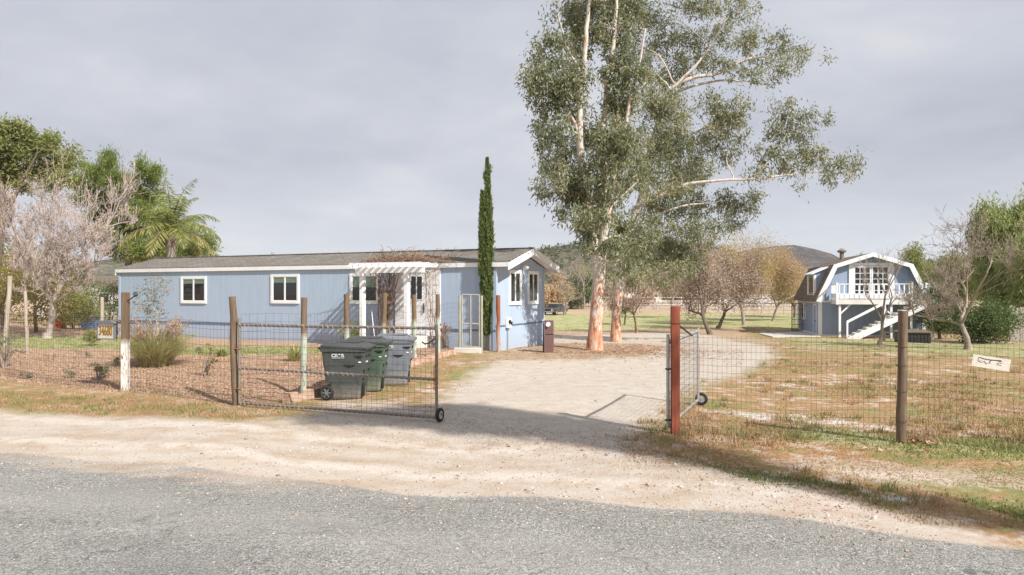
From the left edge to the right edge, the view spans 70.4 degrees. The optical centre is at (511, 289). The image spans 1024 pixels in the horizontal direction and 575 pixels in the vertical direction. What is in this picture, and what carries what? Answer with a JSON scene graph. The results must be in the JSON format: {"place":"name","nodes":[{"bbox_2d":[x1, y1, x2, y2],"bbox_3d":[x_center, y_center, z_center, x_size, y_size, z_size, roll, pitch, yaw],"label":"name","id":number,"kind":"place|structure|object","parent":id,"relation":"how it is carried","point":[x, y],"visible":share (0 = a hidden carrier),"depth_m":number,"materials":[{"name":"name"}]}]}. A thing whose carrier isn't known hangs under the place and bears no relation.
{"place":"outdoors","nodes":[
{"label":"outdoors","id":0,"kind":"place"},
{"bbox_2d":[1,254,217,293],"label":"hill","id":1,"kind":"structure","parent":0,"point":[108,269],"depth_m":614.46,"materials":[{"name":"green plant"}]},
{"bbox_2d":[97,315,209,367],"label":"fountain grass","id":2,"kind":"object","parent":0,"point":[154,350],"depth_m":18.41,"materials":[{"name":"plant"}]},
{"bbox_2d":[0,335,320,356],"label":"garden grass","id":3,"kind":"structure","parent":0,"point":[246,352],"depth_m":26.17,"materials":[{"name":"green plant"}]},
{"bbox_2d":[0,295,1023,550],"bbox_3d":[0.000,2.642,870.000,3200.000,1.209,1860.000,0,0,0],"label":"ground","id":4,"kind":"structure","parent":0,"point":[366,469],"depth_m":9.92,"materials":[{"name":"beige soil"}]},
{"bbox_2d":[1,242,95,300],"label":"garden tree","id":5,"kind":"object","parent":4,"relation":"on","point":[35,262],"visible":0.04,"depth_m":73.61,"materials":[{"name":"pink plant"}]},
{"bbox_2d":[37,275,117,318],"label":"house","id":6,"kind":"structure","parent":4,"relation":"on","point":[106,279],"depth_m":69.99,"materials":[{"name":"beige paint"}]},
{"bbox_2d":[40,288,117,325],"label":"bank bush","id":7,"kind":"object","parent":4,"relation":"on","point":[110,311],"visible":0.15,"depth_m":45.77,"materials":[{"name":"green plant"}]},
{"bbox_2d":[63,269,106,309],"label":"garden tree","id":8,"kind":"object","parent":4,"relation":"on","point":[84,283],"visible":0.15,"depth_m":60.21,"materials":[{"name":"green plant"}]},
{"bbox_2d":[63,314,117,331],"bbox_3d":[-21.299,1.801,36.500,3.600,1.098,0.028,0,0,16],"label":"garden fence","id":9,"kind":"object","parent":4,"relation":"on","point":[93,317],"visible":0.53,"depth_m":36.56,"materials":[{"name":"metal"}]},
{"bbox_2d":[84,278,117,320],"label":"garden tree","id":10,"kind":"object","parent":4,"relation":"on","point":[111,289],"visible":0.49,"depth_m":51.88,"materials":[{"name":"green plant"}]},
{"bbox_2d":[65,144,171,265],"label":"pine tree","id":11,"kind":"object","parent":4,"relation":"on","point":[95,172],"visible":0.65,"depth_m":49.65,"materials":[{"name":"green plant"}]},
{"bbox_2d":[0,292,239,405],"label":"wire fence","id":12,"kind":"object","parent":4,"relation":"on","point":[125,342],"visible":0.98,"depth_m":14.83,"materials":[{"name":"grey metal"}]},
{"bbox_2d":[94,320,135,339],"bbox_3d":[-8.245,0.843,15.076,1.100,0.390,0.140,0,0,23],"label":"number sign","id":13,"kind":"object","parent":12,"relation":"attached to","point":[106,329],"visible":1,"depth_m":15.11,"materials":[{"name":"grey metal"}]},
{"bbox_2d":[233,318,443,421],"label":"driveway gate","id":14,"kind":"structure","parent":12,"relation":"attached to","point":[438,416],"depth_m":12.16,"materials":[{"name":"metal"}]},
{"bbox_2d":[0,379,315,420],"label":"verge grass","id":15,"kind":"structure","parent":4,"relation":"on","point":[217,414],"depth_m":13.15,"materials":[{"name":"plant"}]},
{"bbox_2d":[117,178,220,258],"bbox_3d":[-18.862,-1.851,40.113,5.080,8.594,5.378,0,0,0],"label":"palm tree","id":16,"kind":"object","parent":4,"relation":"on","point":[170,229],"visible":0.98,"depth_m":39.46,"materials":[{"name":"green plant"}]},
{"bbox_2d":[126,225,225,262],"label":"hedge tree","id":17,"kind":"object","parent":4,"relation":"on","point":[182,252],"visible":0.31,"depth_m":47.34,"materials":[{"name":"green plant"}]},
{"bbox_2d":[0,323,460,406],"bbox_3d":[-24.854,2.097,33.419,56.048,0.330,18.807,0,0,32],"label":"mulch bed","id":18,"kind":"object","parent":4,"relation":"on","point":[66,334],"visible":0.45,"depth_m":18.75,"materials":[{"name":"brown wood"}]},
{"bbox_2d":[3,276,12,345],"bbox_3d":[-18.778,0.886,27.000,0.336,2.804,0.167,0,0,0],"label":"stake","id":19,"kind":"object","parent":18,"relation":"on","point":[8,295],"visible":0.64,"depth_m":26.94,"materials":[{"name":"beige wood"}]},
{"bbox_2d":[0,325,29,367],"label":"twiggy bush","id":20,"kind":"object","parent":18,"relation":"on","point":[3,363],"visible":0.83,"depth_m":18.40,"materials":[{"name":"grey plant"}]},
{"bbox_2d":[0,250,51,329],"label":"garden tree","id":21,"kind":"object","parent":18,"relation":"on","point":[2,307],"visible":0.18,"depth_m":37.93,"materials":[{"name":"brown plant"}]},
{"bbox_2d":[23,291,28,353],"bbox_3d":[-15.073,1.115,22.500,0.159,2.154,0.107,0,0,0],"label":"stake","id":22,"kind":"object","parent":18,"relation":"on","point":[25,313],"visible":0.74,"depth_m":22.46,"materials":[{"name":"beige wood"}]},
{"bbox_2d":[0,263,89,331],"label":"citrus tree","id":23,"kind":"object","parent":18,"relation":"on","point":[42,298],"visible":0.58,"depth_m":35.70,"materials":[{"name":"green plant"}]},
{"bbox_2d":[0,112,91,323],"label":"broadleaf tree","id":24,"kind":"object","parent":18,"relation":"on","point":[23,146],"visible":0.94,"depth_m":44.61,"materials":[{"name":"green plant"}]},
{"bbox_2d":[0,139,145,338],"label":"bare tree","id":25,"kind":"object","parent":18,"relation":"on","point":[27,249],"visible":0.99,"depth_m":30.62,"materials":[{"name":"grey plant"}]},
{"bbox_2d":[36,279,116,329],"bbox_3d":[-23.392,0.980,39.244,3.752,3.302,3.926,0,0,39],"label":"garden bush","id":26,"kind":"object","parent":18,"relation":"on","point":[85,311],"visible":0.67,"depth_m":38.97,"materials":[{"name":"green plant"}]},
{"bbox_2d":[76,328,102,345],"bbox_3d":[-15.970,1.816,27.468,0.862,0.760,1.128,0,0,-15],"label":"fern","id":27,"kind":"object","parent":18,"relation":"on","point":[90,338],"visible":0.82,"depth_m":27.33,"materials":[{"name":"plant"}]},
{"bbox_2d":[87,361,110,378],"bbox_3d":[-9.401,1.828,16.561,0.500,0.527,0.588,0,0,0],"label":"shrub","id":28,"kind":"object","parent":18,"relation":"on","point":[101,368],"visible":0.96,"depth_m":16.50,"materials":[{"name":"green plant"}]},
{"bbox_2d":[130,272,175,342],"bbox_3d":[-9.313,0.741,18.713,1.181,2.474,1.082,0,0,0],"label":"young tree","id":29,"kind":"object","parent":18,"relation":"on","point":[150,300],"visible":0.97,"depth_m":18.73,"materials":[{"name":"grey plant"}]},
{"bbox_2d":[0,350,320,407],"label":"garden weeds","id":30,"kind":"object","parent":18,"relation":"on","point":[173,377],"visible":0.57,"depth_m":16.50,"materials":[{"name":"plant"}]},
{"bbox_2d":[198,343,219,375],"bbox_3d":[-6.839,1.596,16.278,0.543,0.822,0.517,0,0,0],"label":"thin shrub","id":31,"kind":"object","parent":18,"relation":"on","point":[208,363],"visible":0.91,"depth_m":16.25,"materials":[{"name":"green plant"}]},
{"bbox_2d":[281,342,310,361],"bbox_3d":[-6.025,1.725,20.196,0.983,0.566,1.011,0,0,0],"label":"agave","id":32,"kind":"object","parent":18,"relation":"on","point":[294,355],"visible":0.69,"depth_m":20.07,"materials":[{"name":"green plant"}]},
{"bbox_2d":[336,318,368,337],"bbox_3d":[-5.841,1.587,26.620,1.374,1.160,1.366,0,0,0],"label":"shrub","id":33,"kind":"object","parent":18,"relation":"on","point":[355,332],"visible":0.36,"depth_m":26.36,"materials":[{"name":"green plant"}]},
{"bbox_2d":[340,244,463,333],"bbox_3d":[-3.971,0.220,26.581,5.214,3.786,2.625,0,0,26],"label":"dry vine","id":34,"kind":"object","parent":18,"relation":"on","point":[407,258],"visible":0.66,"depth_m":26.62,"materials":[{"name":"brown plant"}]},
{"bbox_2d":[115,247,559,350],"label":"house","id":35,"kind":"structure","parent":4,"relation":"on","point":[207,287],"depth_m":28.87,"materials":[{"name":"blue"}]},
{"bbox_2d":[180,276,206,303],"bbox_3d":[-13.945,0.010,31.736,1.570,1.180,0.055,0,0,26],"label":"window","id":36,"kind":"structure","parent":35,"relation":"in","point":[193,289],"depth_m":31.73,"materials":[{"name":"white paint"}]},
{"bbox_2d":[270,274,298,303],"bbox_3d":[-9.233,-0.035,29.461,1.500,1.190,0.055,0,0,26],"label":"window","id":37,"kind":"structure","parent":35,"relation":"in","point":[284,288],"depth_m":29.46,"materials":[{"name":"white paint"}]},
{"bbox_2d":[349,273,377,303],"bbox_3d":[-5.654,-0.045,27.731,1.370,1.170,0.055,0,0,26],"label":"window","id":38,"kind":"structure","parent":35,"relation":"in","point":[353,277],"depth_m":27.70,"materials":[{"name":"white paint"}]},
{"bbox_2d":[347,262,437,335],"bbox_3d":[-4.286,0.629,25.979,3.060,3.182,1.380,0,0,26],"label":"pergola","id":39,"kind":"object","parent":35,"relation":"attached to","point":[405,268],"visible":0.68,"depth_m":25.69,"materials":[{"name":"white paint"}]},
{"bbox_2d":[419,268,441,347],"bbox_3d":[-2.907,0.619,25.871,0.828,2.975,0.866,0,0,-14],"label":"dry vine","id":40,"kind":"object","parent":39,"relation":"hanging from","point":[431,306],"visible":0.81,"depth_m":25.86,"materials":[{"name":"brown plant"}]},
{"bbox_2d":[410,273,425,333],"bbox_3d":[-3.520,0.520,26.670,0.800,2.240,0.112,0,0,26],"label":"door","id":41,"kind":"structure","parent":35,"relation":"in","point":[416,286],"depth_m":26.63,"materials":[{"name":"white paint"}]},
{"bbox_2d":[509,270,521,304],"bbox_3d":[0.135,-0.080,26.667,0.055,1.280,1.030,0,0,26],"label":"window","id":42,"kind":"structure","parent":35,"relation":"in","point":[515,276],"depth_m":26.65,"materials":[{"name":"white paint"}]},
{"bbox_2d":[527,271,538,303],"bbox_3d":[0.836,-0.080,28.117,0.055,1.280,1.010,0,0,26],"label":"window","id":43,"kind":"structure","parent":35,"relation":"in","point":[532,276],"depth_m":28.07,"materials":[{"name":"white paint"}]},
{"bbox_2d":[318,340,375,399],"bbox_3d":[-3.245,1.571,14.286,0.995,1.120,0.784,0,0,3],"label":"wheeled bin","id":44,"kind":"object","parent":4,"relation":"on","point":[347,351],"visible":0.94,"depth_m":13.98,"materials":[{"name":"grey plastic"}]},
{"bbox_2d":[241,293,458,401],"bbox_3d":[-3.090,1.257,19.053,0.633,2.358,11.964,0,0,15],"label":"wire fence","id":45,"kind":"object","parent":4,"relation":"on","point":[303,382],"visible":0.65,"depth_m":16.28,"materials":[{"name":"grey metal"}]},
{"bbox_2d":[345,336,392,390],"bbox_3d":[-3.024,1.543,15.108,0.995,1.120,0.784,0,0,0],"label":"wheeled bin","id":46,"kind":"object","parent":4,"relation":"on","point":[382,343],"visible":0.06,"depth_m":14.83,"materials":[{"name":"green plastic"}]},
{"bbox_2d":[282,349,456,403],"bbox_3d":[-3.088,2.055,18.480,0.306,0.364,10.300,0,0,13],"label":"brick edging","id":47,"kind":"object","parent":4,"relation":"on","point":[293,396],"visible":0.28,"depth_m":14.52,"materials":[{"name":"brick"}]},
{"bbox_2d":[376,333,416,384],"bbox_3d":[-2.636,1.547,16.154,0.995,1.120,0.784,0,0,-3],"label":"wheeled bin","id":48,"kind":"object","parent":4,"relation":"on","point":[397,342],"visible":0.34,"depth_m":15.86,"materials":[{"name":"grey plastic"}]},
{"bbox_2d":[344,350,508,407],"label":"drive weeds","id":49,"kind":"object","parent":4,"relation":"on","point":[417,375],"visible":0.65,"depth_m":18.29,"materials":[{"name":"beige plant"}]},
{"bbox_2d":[0,368,877,523],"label":"loose rocks","id":50,"kind":"object","parent":4,"relation":"on","point":[702,479],"visible":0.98,"depth_m":8.73,"materials":[{"name":"stone"}]},
{"bbox_2d":[454,347,481,352],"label":"curb block","id":51,"kind":"structure","parent":4,"relation":"on","point":[469,349],"depth_m":24.20,"materials":[{"name":"concrete"}]},
{"bbox_2d":[458,294,482,351],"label":"walk gate","id":52,"kind":"structure","parent":4,"relation":"on","point":[461,320],"depth_m":24.78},
{"bbox_2d":[477,156,495,350],"bbox_3d":[-0.875,-1.167,25.316,0.589,6.990,0.640,0,0,41],"label":"cypress tree","id":53,"kind":"object","parent":4,"relation":"on","point":[486,235],"visible":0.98,"depth_m":25.21,"materials":[{"name":"green plant"}]},
{"bbox_2d":[496,295,500,351],"bbox_3d":[-0.469,1.264,24.899,0.152,2.152,0.144,0,0,22],"label":"post","id":54,"kind":"object","parent":4,"relation":"on","point":[498,345],"visible":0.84,"depth_m":24.84,"materials":[{"name":"wood"}]},
{"bbox_2d":[543,320,553,352],"bbox_3d":[1.234,1.651,24.876,0.382,1.200,0.320,0,0,8],"label":"utility pedestal","id":55,"kind":"object","parent":4,"relation":"on","point":[548,336],"visible":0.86,"depth_m":24.80,"materials":[{"name":"brown paint"}]},
{"bbox_2d":[544,281,566,307],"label":"scrub tree","id":56,"kind":"object","parent":4,"relation":"on","point":[548,293],"visible":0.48,"depth_m":111.68,"materials":[{"name":"brown plant"}]},
{"bbox_2d":[544,303,567,314],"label":"parked car","id":57,"kind":"object","parent":4,"relation":"on","point":[554,308],"visible":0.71,"depth_m":92.18,"materials":[{"name":"grey paint"}]},
{"bbox_2d":[548,269,577,304],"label":"scrub tree","id":58,"kind":"object","parent":4,"relation":"on","point":[556,283],"visible":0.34,"depth_m":116.12,"materials":[{"name":"beige plant"}]},
{"bbox_2d":[551,273,590,314],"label":"orchard tree","id":59,"kind":"object","parent":4,"relation":"on","point":[567,293],"visible":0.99,"depth_m":89.84,"materials":[{"name":"grey plant"}]},
{"bbox_2d":[564,274,590,308],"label":"scrub tree","id":60,"kind":"object","parent":4,"relation":"on","point":[579,302],"visible":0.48,"depth_m":119.35,"materials":[{"name":"green plant"}]},
{"bbox_2d":[563,255,591,308],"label":"bare tree","id":61,"kind":"object","parent":4,"relation":"on","point":[580,276],"visible":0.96,"depth_m":119.00,"materials":[{"name":"brown plant"}]},
{"bbox_2d":[573,274,592,305],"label":"scrub tree","id":62,"kind":"object","parent":4,"relation":"on","point":[587,281],"visible":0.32,"depth_m":122.82,"materials":[{"name":"green plant"}]},
{"bbox_2d":[514,0,664,350],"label":"eucalyptus tree","id":63,"kind":"object","parent":4,"relation":"on","point":[613,150],"visible":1,"depth_m":26.27,"materials":[{"name":"green plant"}]},
{"bbox_2d":[495,342,742,371],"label":"leaf litter","id":64,"kind":"object","parent":4,"relation":"on","point":[623,352],"visible":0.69,"depth_m":25.54,"materials":[{"name":"brown plant"}]},
{"bbox_2d":[587,271,668,332],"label":"orchard tree","id":65,"kind":"object","parent":4,"relation":"on","point":[631,301],"visible":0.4,"depth_m":52.00,"materials":[{"name":"brown plant"}]},
{"bbox_2d":[351,405,922,489],"bbox_3d":[1.117,2.090,10.820,9.064,0.093,3.956,0,0,28],"label":"twig debris","id":66,"kind":"object","parent":4,"relation":"on","point":[663,445],"visible":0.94,"depth_m":9.69,"materials":[{"name":"brown plant"}]},
{"bbox_2d":[640,260,701,305],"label":"orchard tree","id":67,"kind":"object","parent":4,"relation":"on","point":[668,288],"visible":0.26,"depth_m":81.10,"materials":[{"name":"brown plant"}]},
{"bbox_2d":[670,230,742,334],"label":"orchard tree","id":68,"kind":"object","parent":4,"relation":"on","point":[698,284],"visible":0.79,"depth_m":51.03,"materials":[{"name":"brown plant"}]},
{"bbox_2d":[629,302,796,312],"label":"corral fence","id":69,"kind":"object","parent":4,"relation":"on","point":[656,305],"visible":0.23,"depth_m":99.07,"materials":[{"name":"white wood"}]},
{"bbox_2d":[425,334,1023,527],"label":"dry grass","id":70,"kind":"structure","parent":4,"relation":"on","point":[698,435],"depth_m":11.21,"materials":[{"name":"beige plant"}]},
{"bbox_2d":[610,0,871,341],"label":"eucalyptus tree","id":71,"kind":"object","parent":4,"relation":"on","point":[690,176],"visible":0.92,"depth_m":34.17,"materials":[{"name":"green plant"}]},
{"bbox_2d":[696,230,789,328],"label":"orchard tree","id":72,"kind":"object","parent":4,"relation":"on","point":[755,284],"visible":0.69,"depth_m":57.04,"materials":[{"name":"brown plant"}]},
{"bbox_2d":[701,226,794,324],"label":"orchard tree","id":73,"kind":"object","parent":4,"relation":"on","point":[747,290],"visible":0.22,"depth_m":64.06,"materials":[{"name":"brown plant"}]},
{"bbox_2d":[758,235,811,320],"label":"orchard tree","id":74,"kind":"object","parent":4,"relation":"on","point":[791,274],"visible":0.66,"depth_m":71.83,"materials":[{"name":"brown plant"}]},
{"bbox_2d":[764,264,810,316],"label":"orchard tree","id":75,"kind":"object","parent":4,"relation":"on","point":[787,302],"visible":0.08,"depth_m":83.56,"materials":[{"name":"brown plant"}]},
{"bbox_2d":[759,331,820,336],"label":"patio","id":76,"kind":"structure","parent":4,"relation":"on","point":[793,334],"depth_m":50.82,"materials":[{"name":"concrete"}]},
{"bbox_2d":[791,303,802,330],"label":"metal panel","id":77,"kind":"object","parent":4,"relation":"on","point":[797,319],"visible":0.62,"depth_m":55.99,"materials":[{"name":"grey metal"}]},
{"bbox_2d":[600,352,1022,507],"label":"yard litter","id":78,"kind":"object","parent":4,"relation":"on","point":[847,424],"visible":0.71,"depth_m":11.39,"materials":[{"name":"brown plant"}]},
{"bbox_2d":[610,434,1023,488],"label":"red weeds","id":79,"kind":"object","parent":4,"relation":"on","point":[731,451],"visible":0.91,"depth_m":8.84,"materials":[{"name":"brown plant"}]},
{"bbox_2d":[670,306,1023,450],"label":"wire fence","id":80,"kind":"object","parent":4,"relation":"on","point":[902,377],"visible":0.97,"depth_m":9.98,"materials":[{"name":"brown metal"}]},
{"bbox_2d":[665,328,707,427],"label":"driveway gate","id":81,"kind":"structure","parent":80,"relation":"attached to","point":[703,398],"depth_m":12.03,"materials":[{"name":"metal"}]},
{"bbox_2d":[971,354,1010,371],"bbox_3d":[6.231,0.951,9.433,0.430,0.156,0.011,9,3,17],"label":"fence sign","id":82,"kind":"object","parent":80,"relation":"attached to","point":[995,363],"visible":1,"depth_m":9.43,"materials":[{"name":"white metal"}]},
{"bbox_2d":[674,455,1023,518],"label":"roadside weeds","id":83,"kind":"object","parent":4,"relation":"on","point":[819,483],"visible":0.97,"depth_m":7.85,"materials":[{"name":"green plant"}]},
{"bbox_2d":[793,248,937,338],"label":"barn","id":84,"kind":"structure","parent":4,"relation":"on","point":[833,298],"depth_m":49.35,"materials":[{"name":"blue wood"}]},
{"bbox_2d":[813,304,816,333],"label":"side door","id":85,"kind":"structure","parent":84,"relation":"in","point":[814,305],"depth_m":51.24,"materials":[{"name":"white paint"}]},
{"bbox_2d":[854,266,870,293],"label":"balcony door","id":86,"kind":"structure","parent":84,"relation":"in","point":[858,278],"depth_m":49.43,"materials":[{"name":"white paint"}]},
{"bbox_2d":[871,266,888,293],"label":"balcony door","id":87,"kind":"structure","parent":84,"relation":"in","point":[882,281],"depth_m":49.19,"materials":[{"name":"white paint"}]},
{"bbox_2d":[748,427,985,458],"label":"dry leaves","id":88,"kind":"object","parent":4,"relation":"on","point":[910,438],"visible":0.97,"depth_m":9.65,"materials":[{"name":"brown plant"}]},
{"bbox_2d":[852,244,912,344],"bbox_3d":[18.932,0.309,36.650,2.990,5.444,2.299,0,0,9],"label":"bare tree","id":89,"kind":"object","parent":4,"relation":"on","point":[882,316],"visible":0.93,"depth_m":36.92,"materials":[{"name":"grey plant"}]},
{"bbox_2d":[777,425,1023,464],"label":"green grass","id":90,"kind":"structure","parent":4,"relation":"on","point":[990,441],"depth_m":9.67,"materials":[{"name":"green plant"}]},
{"bbox_2d":[892,329,932,343],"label":"storage box","id":91,"kind":"object","parent":4,"relation":"on","point":[920,335],"visible":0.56,"depth_m":40.99,"materials":[{"name":"metal"}]},
{"bbox_2d":[894,239,938,280],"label":"eucalyptus tree","id":92,"kind":"object","parent":4,"relation":"on","point":[915,258],"visible":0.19,"depth_m":81.61,"materials":[{"name":"green plant"}]},
{"bbox_2d":[904,272,973,338],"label":"citrus bush","id":93,"kind":"object","parent":4,"relation":"on","point":[938,327],"visible":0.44,"depth_m":46.75,"materials":[{"name":"green plant"}]},
{"bbox_2d":[921,245,981,319],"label":"olive tree","id":94,"kind":"object","parent":4,"relation":"on","point":[961,290],"visible":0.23,"depth_m":60.93,"materials":[{"name":"green plant"}]},
{"bbox_2d":[888,205,1023,349],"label":"bare tree","id":95,"kind":"object","parent":4,"relation":"on","point":[948,298],"visible":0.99,"depth_m":33.76,"materials":[{"name":"plant"}]},
{"bbox_2d":[935,289,1023,343],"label":"citrus bush","id":96,"kind":"object","parent":4,"relation":"on","point":[985,321],"visible":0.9,"depth_m":41.51,"materials":[{"name":"green plant"}]},
{"bbox_2d":[961,181,1023,330],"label":"pepper tree","id":97,"kind":"object","parent":4,"relation":"on","point":[1000,229],"visible":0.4,"depth_m":54.16,"materials":[{"name":"green plant"}]},
{"bbox_2d":[987,220,1023,325],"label":"pepper tree","id":98,"kind":"object","parent":4,"relation":"on","point":[1013,290],"visible":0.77,"depth_m":50.63,"materials":[{"name":"green plant"}]},
{"bbox_2d":[1008,305,1023,341],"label":"board fence","id":99,"kind":"object","parent":4,"relation":"on","point":[1019,337],"visible":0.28,"depth_m":44.98,"materials":[{"name":"white wood"}]},
{"bbox_2d":[0,451,1023,574],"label":"road","id":100,"kind":"structure","parent":0,"point":[262,553],"depth_m":6.12,"materials":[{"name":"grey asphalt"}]},
{"bbox_2d":[0,0,1023,279],"label":"sky","id":101,"kind":"structure","parent":0,"point":[302,126],"materials":[{"name":"grey"}]},
{"bbox_2d":[415,341,779,439],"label":"driveway","id":102,"kind":"structure","parent":0,"point":[612,403],"depth_m":14.72,"materials":[{"name":"grey gravel"}]},
{"bbox_2d":[0,353,874,537],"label":"gravel stones","id":103,"kind":"object","parent":102,"relation":"on","point":[622,452],"visible":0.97,"depth_m":9.10,"materials":[{"name":"beige gravel"}]},
{"bbox_2d":[538,241,789,299],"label":"hill","id":104,"kind":"structure","parent":0,"point":[565,262],"depth_m":303.34,"materials":[{"name":"plant"}]},
{"bbox_2d":[537,239,752,299],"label":"hill scrub","id":105,"kind":"object","parent":104,"relation":"on","point":[552,248],"visible":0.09,"depth_m":311.68,"materials":[{"name":"green plant"}]},
{"bbox_2d":[546,313,795,331],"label":"field grass","id":106,"kind":"structure","parent":0,"point":[680,321],"depth_m":70.72,"materials":[{"name":"green plant"}]},
{"bbox_2d":[737,245,839,270],"bbox_3d":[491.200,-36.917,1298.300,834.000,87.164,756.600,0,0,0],"label":"mountain","id":107,"kind":"structure","parent":0,"point":[813,257],"depth_m":1234.04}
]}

